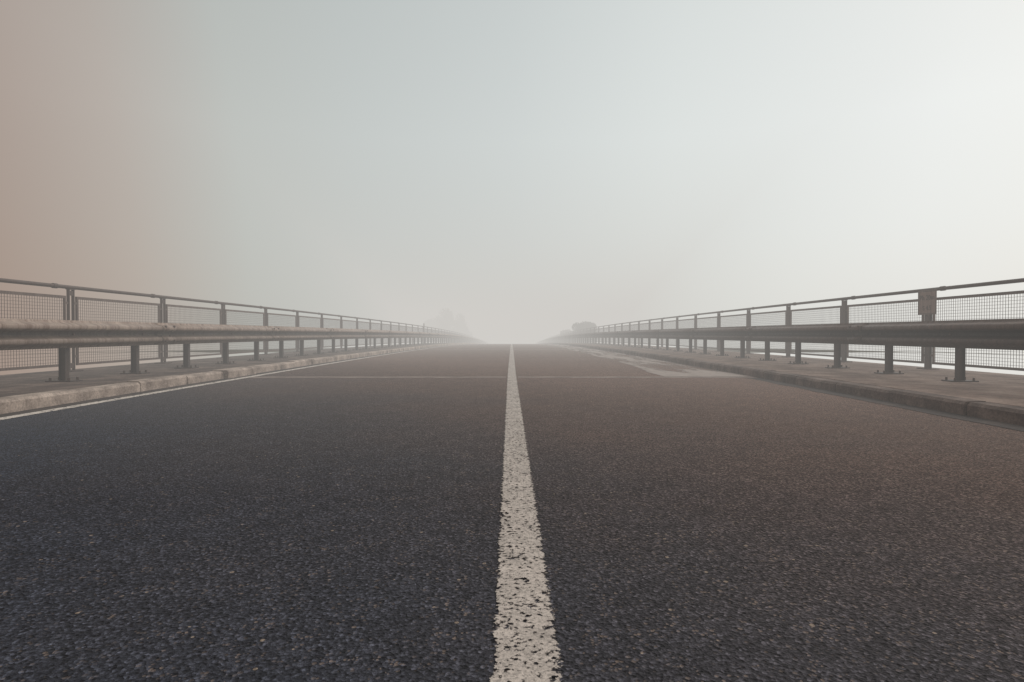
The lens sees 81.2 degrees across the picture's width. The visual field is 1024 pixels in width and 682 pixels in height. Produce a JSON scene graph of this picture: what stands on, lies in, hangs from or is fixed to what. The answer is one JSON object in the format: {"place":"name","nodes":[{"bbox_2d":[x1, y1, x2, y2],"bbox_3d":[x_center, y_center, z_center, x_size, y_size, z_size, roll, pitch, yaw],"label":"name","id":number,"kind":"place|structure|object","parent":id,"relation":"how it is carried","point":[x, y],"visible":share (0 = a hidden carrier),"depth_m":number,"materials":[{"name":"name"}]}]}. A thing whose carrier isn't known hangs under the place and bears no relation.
{"place":"outdoors","nodes":[
{"label":"outdoors","id":0,"kind":"place"},
{"bbox_2d":[0,343,446,396],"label":"walkway","id":1,"kind":"structure","parent":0,"point":[20,384],"depth_m":8.65,"materials":[{"name":"grey concrete"}]},
{"bbox_2d":[0,278,474,371],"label":"bridge railing","id":2,"kind":"object","parent":1,"relation":"on","point":[219,316],"visible":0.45,"depth_m":11.34,"materials":[{"name":"metal"}]},
{"bbox_2d":[0,318,487,381],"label":"guard rail","id":3,"kind":"object","parent":1,"relation":"on","point":[63,336],"visible":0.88,"depth_m":8.74,"materials":[{"name":"metal"}]},
{"bbox_2d":[0,344,1023,681],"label":"road","id":4,"kind":"structure","parent":0,"point":[334,522],"depth_m":2.12,"materials":[{"name":"grey asphalt"}]},
{"bbox_2d":[0,345,448,416],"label":"gutter","id":5,"kind":"object","parent":4,"relation":"on","point":[61,405],"visible":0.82,"depth_m":6.90,"materials":[{"name":"grey concrete"}]},
{"bbox_2d":[0,344,460,419],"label":"road edge line","id":6,"kind":"object","parent":4,"relation":"on","point":[25,414],"visible":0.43,"depth_m":6.67,"materials":[{"name":"paint"}]},
{"bbox_2d":[0,343,480,413],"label":"kerb","id":7,"kind":"structure","parent":4,"relation":"on","point":[15,403],"depth_m":7.20,"materials":[{"name":"concrete"}]},
{"bbox_2d":[240,377,756,377],"bbox_3d":[-0.275,0.497,17.859,8.130,0.124,17.300,0,1,0],"label":"expansion joint","id":8,"kind":"object","parent":4,"relation":"on","point":[501,377],"visible":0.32,"depth_m":9.22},
{"bbox_2d":[489,344,563,681],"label":"road centre line","id":9,"kind":"object","parent":4,"relation":"on","point":[504,656],"visible":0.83,"depth_m":1.68,"materials":[{"name":"paint"}]},
{"bbox_2d":[543,344,746,375],"bbox_3d":[3.087,0.420,29.724,1.406,0.323,40.570,0,1,0],"label":"worn gutter patch","id":10,"kind":"object","parent":4,"relation":"on","point":[697,372],"visible":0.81,"depth_m":11.89,"materials":[{"name":"concrete"}]},
{"bbox_2d":[539,343,1023,425],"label":"kerb","id":11,"kind":"structure","parent":4,"relation":"on","point":[1010,414],"depth_m":6.28,"materials":[{"name":"grey concrete"}]},
{"bbox_2d":[751,378,1023,430],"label":"gutter","id":12,"kind":"object","parent":4,"relation":"on","point":[969,418],"visible":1,"depth_m":5.49,"materials":[{"name":"grey concrete"}]},
{"bbox_2d":[0,0,1023,374],"label":"sky","id":13,"kind":"structure","parent":0,"point":[529,171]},
{"bbox_2d":[33,347,1023,354],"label":"ground","id":14,"kind":"structure","parent":0,"point":[218,351],"depth_m":95.41,"materials":[{"name":"grey plant"}]},
{"bbox_2d":[421,318,437,342],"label":"tree","id":15,"kind":"object","parent":14,"relation":"on","point":[430,322],"visible":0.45,"depth_m":140.72,"materials":[{"name":"grey plant"}]},
{"bbox_2d":[426,315,446,342],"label":"tree","id":16,"kind":"object","parent":14,"relation":"on","point":[435,319],"visible":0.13,"depth_m":137.14,"materials":[{"name":"grey plant"}]},
{"bbox_2d":[436,308,459,340],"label":"tree","id":17,"kind":"object","parent":14,"relation":"on","point":[446,321],"visible":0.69,"depth_m":133.34,"materials":[{"name":"grey plant"}]},
{"bbox_2d":[453,313,472,336],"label":"tree","id":18,"kind":"object","parent":14,"relation":"on","point":[462,324],"visible":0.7,"depth_m":141.20,"materials":[{"name":"grey plant"}]},
{"bbox_2d":[560,329,573,342],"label":"bush","id":19,"kind":"object","parent":14,"relation":"on","point":[565,331],"visible":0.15,"depth_m":91.33,"materials":[{"name":"grey plant"}]},
{"bbox_2d":[572,321,597,342],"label":"bush","id":20,"kind":"object","parent":14,"relation":"on","point":[584,325],"visible":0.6,"depth_m":67.47,"materials":[{"name":"grey plant"}]},
{"bbox_2d":[567,343,1023,406],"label":"walkway","id":21,"kind":"structure","parent":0,"point":[1002,388],"depth_m":8.23,"materials":[{"name":"concrete"}]},
{"bbox_2d":[536,318,1023,381],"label":"guard rail","id":22,"kind":"object","parent":21,"relation":"on","point":[960,336],"visible":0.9,"depth_m":8.74,"materials":[{"name":"metal"}]},
{"bbox_2d":[549,278,1023,370],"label":"bridge railing","id":23,"kind":"object","parent":21,"relation":"on","point":[928,357],"visible":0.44,"depth_m":11.73,"materials":[{"name":"metal"}]},
{"bbox_2d":[918,289,936,314],"bbox_3d":[6.539,-0.606,9.392,0.038,0.380,0.420,0,1,0],"label":"distance sign","id":24,"kind":"object","parent":23,"relation":"attached to","point":[927,302],"visible":1,"depth_m":9.38,"materials":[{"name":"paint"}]}
]}

